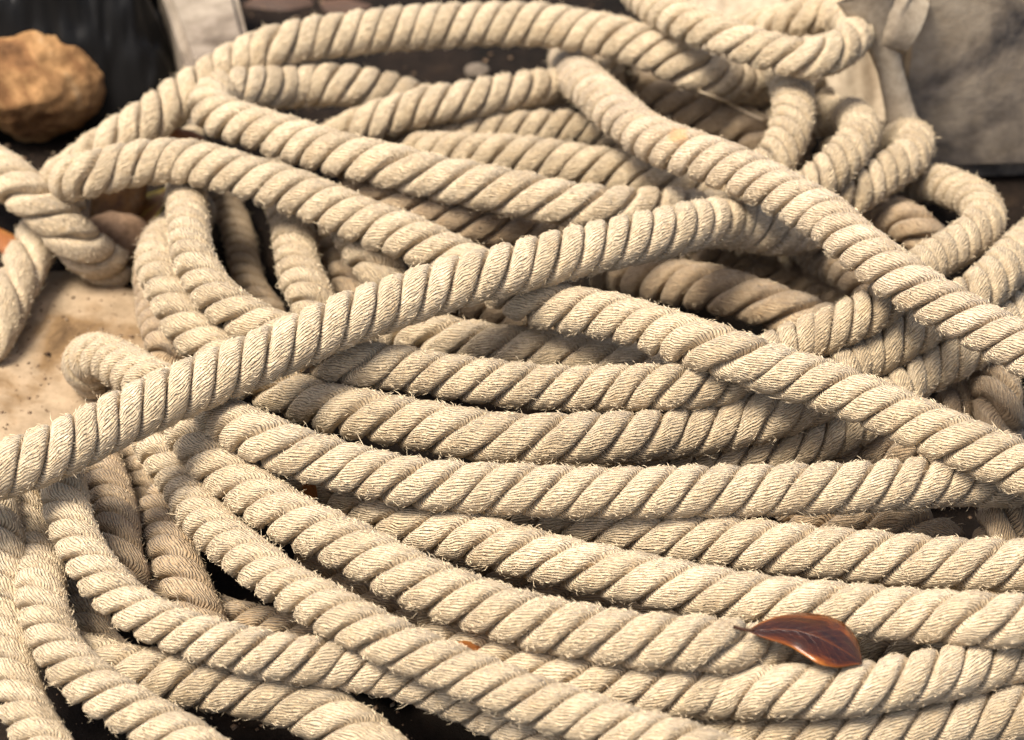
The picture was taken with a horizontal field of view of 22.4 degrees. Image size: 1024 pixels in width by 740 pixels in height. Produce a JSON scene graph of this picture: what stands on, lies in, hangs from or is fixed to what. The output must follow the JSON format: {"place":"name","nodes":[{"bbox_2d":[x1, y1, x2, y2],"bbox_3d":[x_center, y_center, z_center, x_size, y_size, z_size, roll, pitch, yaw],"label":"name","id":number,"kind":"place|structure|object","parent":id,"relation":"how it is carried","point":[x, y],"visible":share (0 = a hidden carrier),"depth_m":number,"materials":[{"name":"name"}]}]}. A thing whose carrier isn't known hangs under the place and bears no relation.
{"place":"outdoors","nodes":[
{"label":"outdoors","id":0,"kind":"place"},
{"bbox_2d":[0,0,1023,739],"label":"ground","id":1,"kind":"structure","parent":0,"point":[438,66],"depth_m":1.83,"materials":[{"name":"black soil"}]},
{"bbox_2d":[0,228,15,254],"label":"fallen leaf","id":2,"kind":"object","parent":1,"relation":"on","point":[6,237],"visible":0.27,"depth_m":1.82,"materials":[{"name":"orange plant"}]},
{"bbox_2d":[0,496,73,739],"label":"rope","id":3,"kind":"object","parent":1,"relation":"on","point":[27,711],"visible":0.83,"depth_m":1.41,"materials":[{"name":"beige fabric"}]},
{"bbox_2d":[0,30,105,141],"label":"rock","id":4,"kind":"object","parent":1,"relation":"on","point":[51,86],"visible":0.88,"depth_m":1.88,"materials":[{"name":"orange stone"}]},
{"bbox_2d":[0,266,138,432],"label":"grit","id":5,"kind":"object","parent":1,"relation":"on","point":[51,342],"visible":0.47,"depth_m":1.72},
{"bbox_2d":[0,271,144,440],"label":"stone slab","id":6,"kind":"object","parent":1,"relation":"on","point":[58,388],"depth_m":1.71,"materials":[{"name":"beige stone"}]},
{"bbox_2d":[0,218,56,361],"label":"rope","id":7,"kind":"object","parent":6,"relation":"on","point":[28,258],"visible":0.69,"depth_m":1.71,"materials":[{"name":"beige fabric"}]},
{"bbox_2d":[0,145,131,286],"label":"rope","id":8,"kind":"object","parent":6,"relation":"on","point":[75,240],"visible":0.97,"depth_m":1.73,"materials":[{"name":"beige fabric"}]},
{"bbox_2d":[61,331,1023,522],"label":"rope","id":9,"kind":"object","parent":6,"relation":"on","point":[93,364],"visible":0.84,"depth_m":1.46,"materials":[{"name":"beige fabric"}]},
{"bbox_2d":[130,432,745,739],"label":"rope","id":10,"kind":"object","parent":9,"relation":"on","point":[216,531],"visible":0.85,"depth_m":1.38,"materials":[{"name":"beige fabric"}]},
{"bbox_2d":[40,136,1023,497],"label":"rope","id":11,"kind":"object","parent":9,"relation":"on","point":[900,416],"visible":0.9,"depth_m":1.56,"materials":[{"name":"beige fabric"}]},
{"bbox_2d":[567,284,1023,467],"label":"rope","id":12,"kind":"object","parent":9,"relation":"on","point":[942,365],"visible":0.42,"depth_m":1.56,"materials":[{"name":"beige fabric"}]},
{"bbox_2d":[0,0,185,141],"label":"plastic sheet","id":13,"kind":"object","parent":1,"relation":"on","point":[124,46],"visible":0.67,"depth_m":1.90,"materials":[{"name":"black"}]},
{"bbox_2d":[65,561,130,643],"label":"rope","id":14,"kind":"object","parent":1,"relation":"on","point":[87,617],"visible":0.17,"depth_m":1.48,"materials":[{"name":"beige fabric"}]},
{"bbox_2d":[87,210,148,267],"bbox_3d":[-0.279,-0.091,1.800,0.058,0.043,0.045,0,40,0],"label":"rock","id":15,"kind":"object","parent":1,"relation":"on","point":[124,230],"visible":0.38,"depth_m":1.78,"materials":[{"name":"brown stone"}]},
{"bbox_2d":[83,451,153,587],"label":"rope","id":16,"kind":"object","parent":1,"relation":"on","point":[115,507],"visible":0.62,"depth_m":1.52,"materials":[{"name":"beige fabric"}]},
{"bbox_2d":[90,184,147,216],"bbox_3d":[-0.276,-0.118,1.819,0.050,0.060,0.020,-33,50,-33],"label":"rock","id":17,"kind":"object","parent":1,"relation":"on","point":[129,200],"visible":0.38,"depth_m":1.81,"materials":[{"name":"beige stone"}]},
{"bbox_2d":[120,445,153,556],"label":"rope","id":18,"kind":"object","parent":1,"relation":"on","point":[142,482],"visible":0.07,"depth_m":1.60,"materials":[{"name":"beige fabric"}]},
{"bbox_2d":[137,188,165,222],"bbox_3d":[-0.265,-0.109,1.829,0.050,0.030,0.038,0,40,0],"label":"fallen leaf","id":19,"kind":"object","parent":1,"relation":"on","point":[153,205],"visible":0.38,"depth_m":1.83,"materials":[{"name":"brown plant"}]},
{"bbox_2d":[132,263,193,364],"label":"rope","id":20,"kind":"object","parent":1,"relation":"on","point":[157,342],"visible":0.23,"depth_m":1.65,"materials":[{"name":"beige fabric"}]},
{"bbox_2d":[137,485,229,621],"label":"rope","id":21,"kind":"object","parent":1,"relation":"on","point":[178,566],"visible":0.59,"depth_m":1.49,"materials":[{"name":"beige fabric"}]},
{"bbox_2d":[158,0,266,157],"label":"wooden beam","id":22,"kind":"structure","parent":1,"relation":"on","point":[197,30],"depth_m":1.91,"materials":[{"name":"grey wood"}]},
{"bbox_2d":[41,630,408,739],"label":"rope","id":23,"kind":"object","parent":1,"relation":"on","point":[309,712],"visible":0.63,"depth_m":1.40,"materials":[{"name":"beige fabric"}]},
{"bbox_2d":[39,469,565,739],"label":"rope","id":24,"kind":"object","parent":23,"relation":"on","point":[108,583],"visible":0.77,"depth_m":1.39,"materials":[{"name":"beige fabric"}]},
{"bbox_2d":[144,552,333,640],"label":"rope","id":25,"kind":"object","parent":1,"relation":"on","point":[254,614],"visible":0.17,"depth_m":1.49,"materials":[{"name":"beige fabric"}]},
{"bbox_2d":[207,190,285,311],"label":"rope","id":26,"kind":"object","parent":1,"relation":"on","point":[234,224],"visible":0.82,"depth_m":1.78,"materials":[{"name":"beige fabric"}]},
{"bbox_2d":[244,0,313,10],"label":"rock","id":27,"kind":"object","parent":1,"relation":"on","point":[282,5],"visible":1,"depth_m":2.06,"materials":[{"name":"stone"}]},
{"bbox_2d":[262,156,334,314],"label":"rope","id":28,"kind":"object","parent":1,"relation":"on","point":[303,279],"visible":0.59,"depth_m":1.67,"materials":[{"name":"beige fabric"}]},
{"bbox_2d":[313,219,363,293],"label":"rope","id":29,"kind":"object","parent":1,"relation":"on","point":[341,275],"visible":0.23,"depth_m":1.71,"materials":[{"name":"beige fabric"}]},
{"bbox_2d":[328,230,406,284],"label":"rope","id":30,"kind":"object","parent":29,"relation":"on","point":[365,265],"visible":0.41,"depth_m":1.66,"materials":[{"name":"beige fabric"}]},
{"bbox_2d":[319,0,370,13],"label":"fallen leaf","id":31,"kind":"object","parent":1,"relation":"on","point":[337,6],"visible":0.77,"depth_m":2.05,"materials":[{"name":"brown plant"}]},
{"bbox_2d":[294,552,424,627],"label":"rope","id":32,"kind":"object","parent":1,"relation":"on","point":[363,590],"visible":0.16,"depth_m":1.48,"materials":[{"name":"beige fabric"}]},
{"bbox_2d":[42,0,834,168],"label":"rope","id":33,"kind":"object","parent":1,"relation":"on","point":[165,111],"visible":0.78,"depth_m":1.81,"materials":[{"name":"beige fabric"}]},
{"bbox_2d":[621,0,876,79],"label":"rope","id":34,"kind":"object","parent":33,"relation":"on","point":[766,38],"visible":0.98,"depth_m":1.75,"materials":[{"name":"beige fabric"}]},
{"bbox_2d":[722,67,817,204],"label":"rope","id":35,"kind":"object","parent":33,"relation":"on","point":[786,139],"visible":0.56,"depth_m":1.73,"materials":[{"name":"beige fabric"}]},
{"bbox_2d":[188,62,723,228],"bbox_3d":[-0.042,-0.144,1.748,0.357,0.106,0.193,25,46,26],"label":"rope","id":36,"kind":"object","parent":1,"relation":"on","point":[238,105],"visible":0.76,"depth_m":1.68,"materials":[{"name":"beige fabric"}]},
{"bbox_2d":[465,63,489,77],"bbox_3d":[-0.027,-0.230,1.988,0.020,0.013,0.017,0,40,0],"label":"pebble","id":37,"kind":"object","parent":1,"relation":"on","point":[473,70],"visible":0.93,"depth_m":1.98,"materials":[{"name":"grey stone"}]},
{"bbox_2d":[158,419,818,676],"bbox_3d":[-0.053,0.099,1.494,0.509,0.117,0.155,22,45,24],"label":"rope","id":38,"kind":"object","parent":1,"relation":"on","point":[257,497],"visible":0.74,"depth_m":1.40,"materials":[{"name":"beige fabric"}]},
{"bbox_2d":[380,108,624,149],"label":"rope","id":39,"kind":"object","parent":1,"relation":"on","point":[573,126],"visible":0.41,"depth_m":1.81,"materials":[{"name":"beige fabric"}]},
{"bbox_2d":[4,0,1007,738],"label":"grit","id":40,"kind":"object","parent":1,"relation":"on","point":[234,726],"visible":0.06,"depth_m":1.70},
{"bbox_2d":[448,302,583,333],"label":"rope","id":41,"kind":"object","parent":1,"relation":"on","point":[482,311],"visible":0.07,"depth_m":1.69,"materials":[{"name":"beige fabric"}]},
{"bbox_2d":[370,313,682,366],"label":"rope","id":42,"kind":"object","parent":1,"relation":"on","point":[448,334],"visible":0.48,"depth_m":1.60,"materials":[{"name":"beige fabric"}]},
{"bbox_2d":[403,129,725,193],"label":"rope","id":43,"kind":"object","parent":1,"relation":"on","point":[608,168],"visible":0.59,"depth_m":1.75,"materials":[{"name":"beige fabric"}]},
{"bbox_2d":[162,124,1008,414],"bbox_3d":[0.026,-0.068,1.680,0.585,0.108,0.346,5,40,5],"label":"rope","id":44,"kind":"object","parent":1,"relation":"on","point":[974,231],"visible":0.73,"depth_m":1.57,"materials":[{"name":"beige fabric"}]},
{"bbox_2d":[167,128,204,140],"bbox_3d":[-0.227,-0.163,1.801,0.015,0.019,0.031,26,46,28],"label":"fallen leaf","id":45,"kind":"object","parent":44,"relation":"on","point":[179,133],"visible":0.66,"depth_m":1.80,"materials":[{"name":"brown plant"}]},
{"bbox_2d":[131,197,1023,465],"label":"rope","id":46,"kind":"object","parent":44,"relation":"on","point":[994,275],"visible":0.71,"depth_m":1.53,"materials":[{"name":"beige fabric"}]},
{"bbox_2d":[425,550,747,625],"bbox_3d":[0.028,0.135,1.509,0.228,0.053,0.057,12,42,14],"label":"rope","id":47,"kind":"object","parent":1,"relation":"on","point":[557,590],"visible":0.12,"depth_m":1.48,"materials":[{"name":"beige fabric"}]},
{"bbox_2d":[270,472,1023,649],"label":"rope","id":48,"kind":"object","parent":1,"relation":"on","point":[615,574],"visible":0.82,"depth_m":1.42,"materials":[{"name":"beige fabric"}]},
{"bbox_2d":[302,483,317,498],"bbox_3d":[-0.118,0.067,1.502,0.009,0.023,0.003,0,40,0],"label":"fallen leaf","id":49,"kind":"object","parent":48,"relation":"on","point":[310,490],"visible":0.64,"depth_m":1.50,"materials":[{"name":"brown plant"}]},
{"bbox_2d":[416,610,1023,722],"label":"rope","id":50,"kind":"object","parent":48,"relation":"on","point":[920,678],"visible":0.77,"depth_m":1.38,"materials":[{"name":"beige fabric"}]},
{"bbox_2d":[458,641,480,650],"bbox_3d":[-0.021,0.151,1.404,0.030,0.021,0.011,-22,45,-24],"label":"fallen leaf","id":51,"kind":"object","parent":50,"relation":"on","point":[471,645],"visible":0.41,"depth_m":1.41,"materials":[{"name":"orange plant"}]},
{"bbox_2d":[733,613,861,667],"bbox_3d":[0.151,0.141,1.376,0.069,0.020,0.041,0,40,0],"label":"fallen leaf","id":52,"kind":"object","parent":50,"relation":"on","point":[824,640],"visible":1,"depth_m":1.37,"materials":[{"name":"brown plant"}]},
{"bbox_2d":[592,54,814,170],"bbox_3d":[0.115,-0.194,1.899,0.238,0.072,0.059,30,49,31],"label":"rope","id":53,"kind":"object","parent":1,"relation":"on","point":[663,98],"visible":0.45,"depth_m":1.85,"materials":[{"name":"beige fabric"}]},
{"bbox_2d":[698,90,763,120],"bbox_3d":[0.154,-0.190,1.820,0.048,0.028,0.019,0,40,0],"label":"twine","id":54,"kind":"object","parent":53,"relation":"on","point":[727,102],"visible":1,"depth_m":1.82,"materials":[{"name":"beige fabric"}]},
{"bbox_2d":[542,48,1023,382],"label":"rope","id":55,"kind":"object","parent":53,"relation":"on","point":[843,230],"visible":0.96,"depth_m":1.60,"materials":[{"name":"beige fabric"}]},
{"bbox_2d":[319,56,640,166],"bbox_3d":[-0.023,-0.191,1.837,0.264,0.063,0.061,-15,42,-17],"label":"rope","id":56,"kind":"object","parent":55,"relation":"on","point":[415,108],"visible":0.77,"depth_m":1.80,"materials":[{"name":"beige fabric"}]},
{"bbox_2d":[590,258,835,331],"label":"rope","id":57,"kind":"object","parent":1,"relation":"on","point":[738,294],"visible":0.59,"depth_m":1.68,"materials":[{"name":"beige fabric"}]},
{"bbox_2d":[337,171,565,246],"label":"rope","id":58,"kind":"object","parent":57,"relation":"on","point":[489,228],"visible":0.48,"depth_m":1.68,"materials":[{"name":"beige fabric"}]},
{"bbox_2d":[481,511,1023,593],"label":"rope","id":59,"kind":"object","parent":1,"relation":"on","point":[921,561],"visible":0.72,"depth_m":1.44,"materials":[{"name":"beige fabric"}]},
{"bbox_2d":[680,248,847,303],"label":"rope","id":60,"kind":"object","parent":1,"relation":"on","point":[791,279],"visible":0.34,"depth_m":1.76,"materials":[{"name":"beige fabric"}]},
{"bbox_2d":[752,249,868,299],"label":"rope","id":61,"kind":"object","parent":60,"relation":"on","point":[817,266],"visible":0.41,"depth_m":1.71,"materials":[{"name":"beige fabric"}]},
{"bbox_2d":[667,0,929,124],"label":"canvas bag","id":62,"kind":"object","parent":1,"relation":"on","point":[875,78],"visible":0.33,"depth_m":1.79,"materials":[{"name":"beige fabric"}]},
{"bbox_2d":[734,90,886,258],"bbox_3d":[0.206,-0.151,1.784,0.101,0.104,0.196,7,40,8],"label":"rope","id":63,"kind":"object","parent":1,"relation":"on","point":[851,126],"visible":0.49,"depth_m":1.72,"materials":[{"name":"beige fabric"}]},
{"bbox_2d":[0,195,823,501],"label":"rope","id":64,"kind":"object","parent":63,"relation":"on","point":[86,435],"visible":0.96,"depth_m":1.52,"materials":[{"name":"beige fabric"}]},
{"bbox_2d":[686,683,1023,739],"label":"rope","id":65,"kind":"object","parent":1,"relation":"on","point":[993,715],"visible":0.63,"depth_m":1.39,"materials":[{"name":"beige fabric"}]},
{"bbox_2d":[772,111,941,270],"bbox_3d":[0.242,-0.130,1.785,0.095,0.102,0.180,12,41,14],"label":"rope","id":66,"kind":"object","parent":1,"relation":"on","point":[901,157],"visible":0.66,"depth_m":1.73,"materials":[{"name":"beige fabric"}]},
{"bbox_2d":[776,509,965,537],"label":"rope","id":67,"kind":"object","parent":1,"relation":"on","point":[919,521],"visible":0.27,"depth_m":1.51,"materials":[{"name":"beige fabric"}]},
{"bbox_2d":[828,435,932,465],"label":"rope","id":68,"kind":"object","parent":1,"relation":"on","point":[876,450],"visible":0.14,"depth_m":1.58,"materials":[{"name":"beige fabric"}]},
{"bbox_2d":[862,194,944,250],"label":"rope","id":69,"kind":"object","parent":1,"relation":"on","point":[909,224],"visible":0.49,"depth_m":1.73,"materials":[{"name":"beige fabric"}]},
{"bbox_2d":[885,0,1023,175],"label":"concrete block","id":70,"kind":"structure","parent":1,"relation":"on","point":[963,63],"depth_m":1.82,"materials":[{"name":"grey concrete"}]},
{"bbox_2d":[935,377,975,419],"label":"rope","id":71,"kind":"object","parent":1,"relation":"on","point":[957,396],"visible":0.13,"depth_m":1.63,"materials":[{"name":"beige fabric"}]},
{"bbox_2d":[969,363,1023,439],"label":"rope","id":72,"kind":"object","parent":1,"relation":"on","point":[997,394],"visible":0.48,"depth_m":1.61,"materials":[{"name":"beige fabric"}]},
{"bbox_2d":[972,507,1023,594],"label":"rope","id":73,"kind":"object","parent":1,"relation":"on","point":[1007,524],"visible":0.27,"depth_m":1.51,"materials":[{"name":"beige fabric"}]},
{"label":"rope","id":74,"kind":"object","parent":1,"relation":"on","visible":0},
{"bbox_2d":[12,489,229,739],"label":"rope","id":75,"kind":"object","parent":74,"relation":"on","point":[80,669],"visible":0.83,"depth_m":1.39,"materials":[{"name":"beige fabric"}]},
{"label":"rope","id":76,"kind":"object","parent":1,"relation":"on","visible":0},
{"bbox_2d":[856,636,966,662],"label":"rope","id":77,"kind":"object","parent":76,"relation":"on","point":[873,650],"visible":0.09,"depth_m":1.44,"materials":[{"name":"beige fabric"}]}
]}

